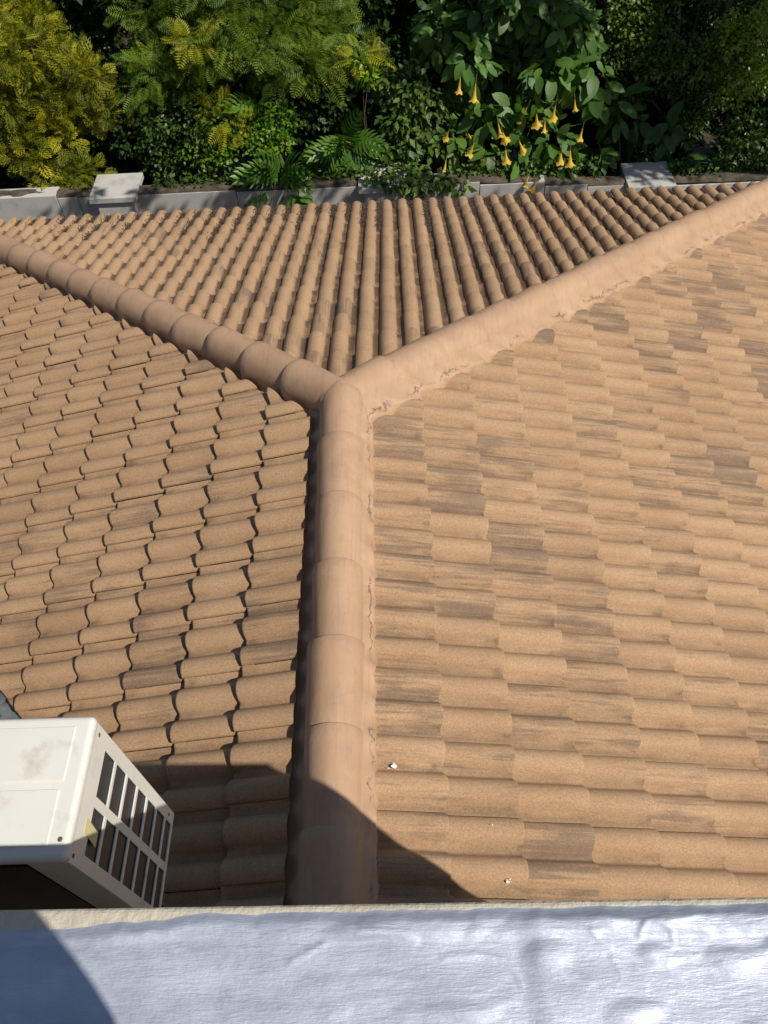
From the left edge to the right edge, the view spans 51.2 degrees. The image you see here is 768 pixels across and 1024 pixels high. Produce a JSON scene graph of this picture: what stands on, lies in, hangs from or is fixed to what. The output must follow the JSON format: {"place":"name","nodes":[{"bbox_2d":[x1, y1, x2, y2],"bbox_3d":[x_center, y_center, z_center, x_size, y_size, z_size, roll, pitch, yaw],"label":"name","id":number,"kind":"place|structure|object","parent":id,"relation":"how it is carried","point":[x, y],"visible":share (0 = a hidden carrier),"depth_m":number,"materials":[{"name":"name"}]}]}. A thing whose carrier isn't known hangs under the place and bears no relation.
{"place":"outdoors","nodes":[
{"label":"outdoors","id":0,"kind":"place"},
{"bbox_2d":[4,0,731,183],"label":"ground","id":1,"kind":"structure","parent":0,"point":[708,141],"depth_m":13.03,"materials":[{"name":"soil"}]},
{"bbox_2d":[0,109,96,188],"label":"dark tree","id":2,"kind":"object","parent":1,"relation":"on","point":[9,182],"visible":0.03,"depth_m":11.88,"materials":[{"name":"green plant"}]},
{"bbox_2d":[0,0,136,189],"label":"golden conifer","id":3,"kind":"object","parent":1,"relation":"on","point":[56,122],"visible":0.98,"depth_m":9.09,"materials":[{"name":"yellow plant"}]},
{"bbox_2d":[0,0,235,186],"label":"dark tree","id":4,"kind":"object","parent":1,"relation":"on","point":[81,16],"visible":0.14,"depth_m":10.31,"materials":[{"name":"green plant"}]},
{"bbox_2d":[102,61,232,182],"bbox_3d":[-2.517,-4.225,10.233,1.551,2.942,1.296,-2,53,1],"label":"dark shrub","id":5,"kind":"object","parent":1,"relation":"on","point":[158,137],"visible":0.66,"depth_m":9.44,"materials":[{"name":"green plant"}]},
{"bbox_2d":[152,163,250,188],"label":"creeping plant","id":6,"kind":"object","parent":1,"relation":"on","point":[204,179],"visible":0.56,"depth_m":9.40,"materials":[{"name":"green plant"}]},
{"bbox_2d":[93,0,396,159],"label":"feathery tree","id":7,"kind":"object","parent":1,"relation":"on","point":[303,26],"visible":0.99,"depth_m":8.82,"materials":[{"name":"green plant"}]},
{"bbox_2d":[177,93,318,172],"bbox_3d":[-1.547,-3.899,10.088,1.691,2.694,0.668,-2,53,1],"label":"bright green shrub","id":8,"kind":"object","parent":1,"relation":"on","point":[268,141],"visible":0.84,"depth_m":9.32,"materials":[{"name":"green plant"}]},
{"bbox_2d":[219,89,295,169],"bbox_3d":[-1.391,-3.944,10.105,0.953,2.719,0.588,-2,53,1],"label":"split leaf plant","id":9,"kind":"object","parent":1,"relation":"on","point":[238,103],"visible":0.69,"depth_m":9.26,"materials":[{"name":"green plant"}]},
{"bbox_2d":[230,149,315,208],"bbox_3d":[-1.163,-3.345,9.870,0.898,2.350,0.812,34,62,25],"label":"split leaf plant","id":10,"kind":"object","parent":1,"relation":"on","point":[263,171],"visible":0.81,"depth_m":9.20,"materials":[{"name":"green plant"}]},
{"bbox_2d":[167,0,430,177],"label":"dark tree","id":11,"kind":"object","parent":1,"relation":"on","point":[327,112],"visible":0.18,"depth_m":10.09,"materials":[{"name":"green plant"}]},
{"bbox_2d":[269,158,374,183],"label":"creeping plant","id":12,"kind":"object","parent":1,"relation":"on","point":[354,174],"visible":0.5,"depth_m":9.37,"materials":[{"name":"green plant"}]},
{"bbox_2d":[303,108,388,177],"bbox_3d":[-0.412,-3.635,9.867,0.759,2.639,0.718,-36,59,-22],"label":"split leaf plant","id":13,"kind":"object","parent":1,"relation":"on","point":[335,151],"visible":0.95,"depth_m":9.19,"materials":[{"name":"green plant"}]},
{"bbox_2d":[343,47,382,136],"bbox_3d":[-0.169,-4.065,9.860,0.434,3.136,0.351,-2,53,1],"label":"bright green sapling","id":14,"kind":"object","parent":1,"relation":"on","point":[367,77],"visible":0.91,"depth_m":8.77,"materials":[{"name":"green plant"}]},
{"bbox_2d":[0,161,767,221],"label":"boundary wall","id":15,"kind":"structure","parent":1,"relation":"on","point":[121,193],"depth_m":9.36,"materials":[{"name":"grey paint"}]},
{"bbox_2d":[362,54,476,208],"bbox_3d":[0.428,-3.902,9.795,1.322,2.992,1.310,-2,53,1],"label":"climbing creeper","id":16,"kind":"object","parent":1,"relation":"on","point":[430,131],"visible":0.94,"depth_m":9.19,"materials":[{"name":"green plant"}]},
{"bbox_2d":[327,0,614,173],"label":"dark tree","id":17,"kind":"object","parent":1,"relation":"on","point":[408,10],"visible":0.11,"depth_m":10.16,"materials":[{"name":"green plant"}]},
{"bbox_2d":[406,0,626,192],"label":"angel trumpet shrub","id":18,"kind":"object","parent":1,"relation":"on","point":[495,85],"visible":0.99,"depth_m":9.03,"materials":[{"name":"green plant"}]},
{"bbox_2d":[457,152,617,177],"bbox_3d":[1.826,-3.512,10.035,1.909,2.016,0.364,-2,53,1],"label":"creeping plant","id":19,"kind":"object","parent":1,"relation":"on","point":[590,166],"visible":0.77,"depth_m":9.32,"materials":[{"name":"green plant"}]},
{"bbox_2d":[526,0,767,175],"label":"dark tree","id":20,"kind":"object","parent":1,"relation":"on","point":[589,131],"visible":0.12,"depth_m":10.78,"materials":[{"name":"green plant"}]},
{"bbox_2d":[569,81,740,175],"bbox_3d":[3.340,-4.004,9.959,2.329,2.602,0.855,-2,53,1],"label":"broad leaf shrub","id":21,"kind":"object","parent":1,"relation":"on","point":[644,134],"visible":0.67,"depth_m":9.37,"materials":[{"name":"green plant"}]},
{"bbox_2d":[598,0,767,167],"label":"leaved tree","id":22,"kind":"object","parent":1,"relation":"on","point":[733,47],"visible":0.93,"depth_m":9.02,"materials":[{"name":"green plant"}]},
{"bbox_2d":[666,145,767,176],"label":"creeping plant","id":23,"kind":"object","parent":1,"relation":"on","point":[754,165],"visible":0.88,"depth_m":9.36,"materials":[{"name":"green plant"}]},
{"bbox_2d":[707,0,767,170],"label":"dark tree","id":24,"kind":"object","parent":1,"relation":"on","point":[763,146],"visible":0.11,"depth_m":10.81,"materials":[{"name":"green plant"}]},
{"bbox_2d":[0,178,767,906],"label":"hip roof house","id":25,"kind":"structure","parent":0,"point":[404,556],"depth_m":4.18,"materials":[{"name":"tile"}]},
{"bbox_2d":[12,187,674,241],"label":"leaf litter","id":26,"kind":"object","parent":25,"relation":"on","point":[378,210],"visible":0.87,"depth_m":7.79,"materials":[{"name":"brown plant"}]},
{"bbox_2d":[0,897,767,1023],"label":"plastered building","id":27,"kind":"structure","parent":0,"point":[673,961],"depth_m":0.86,"materials":[{"name":"white paint"}]},
{"bbox_2d":[0,717,173,909],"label":"air conditioner unit","id":28,"kind":"object","parent":27,"relation":"attached to","point":[86,815],"visible":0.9,"depth_m":1.49,"materials":[{"name":"white metal"}]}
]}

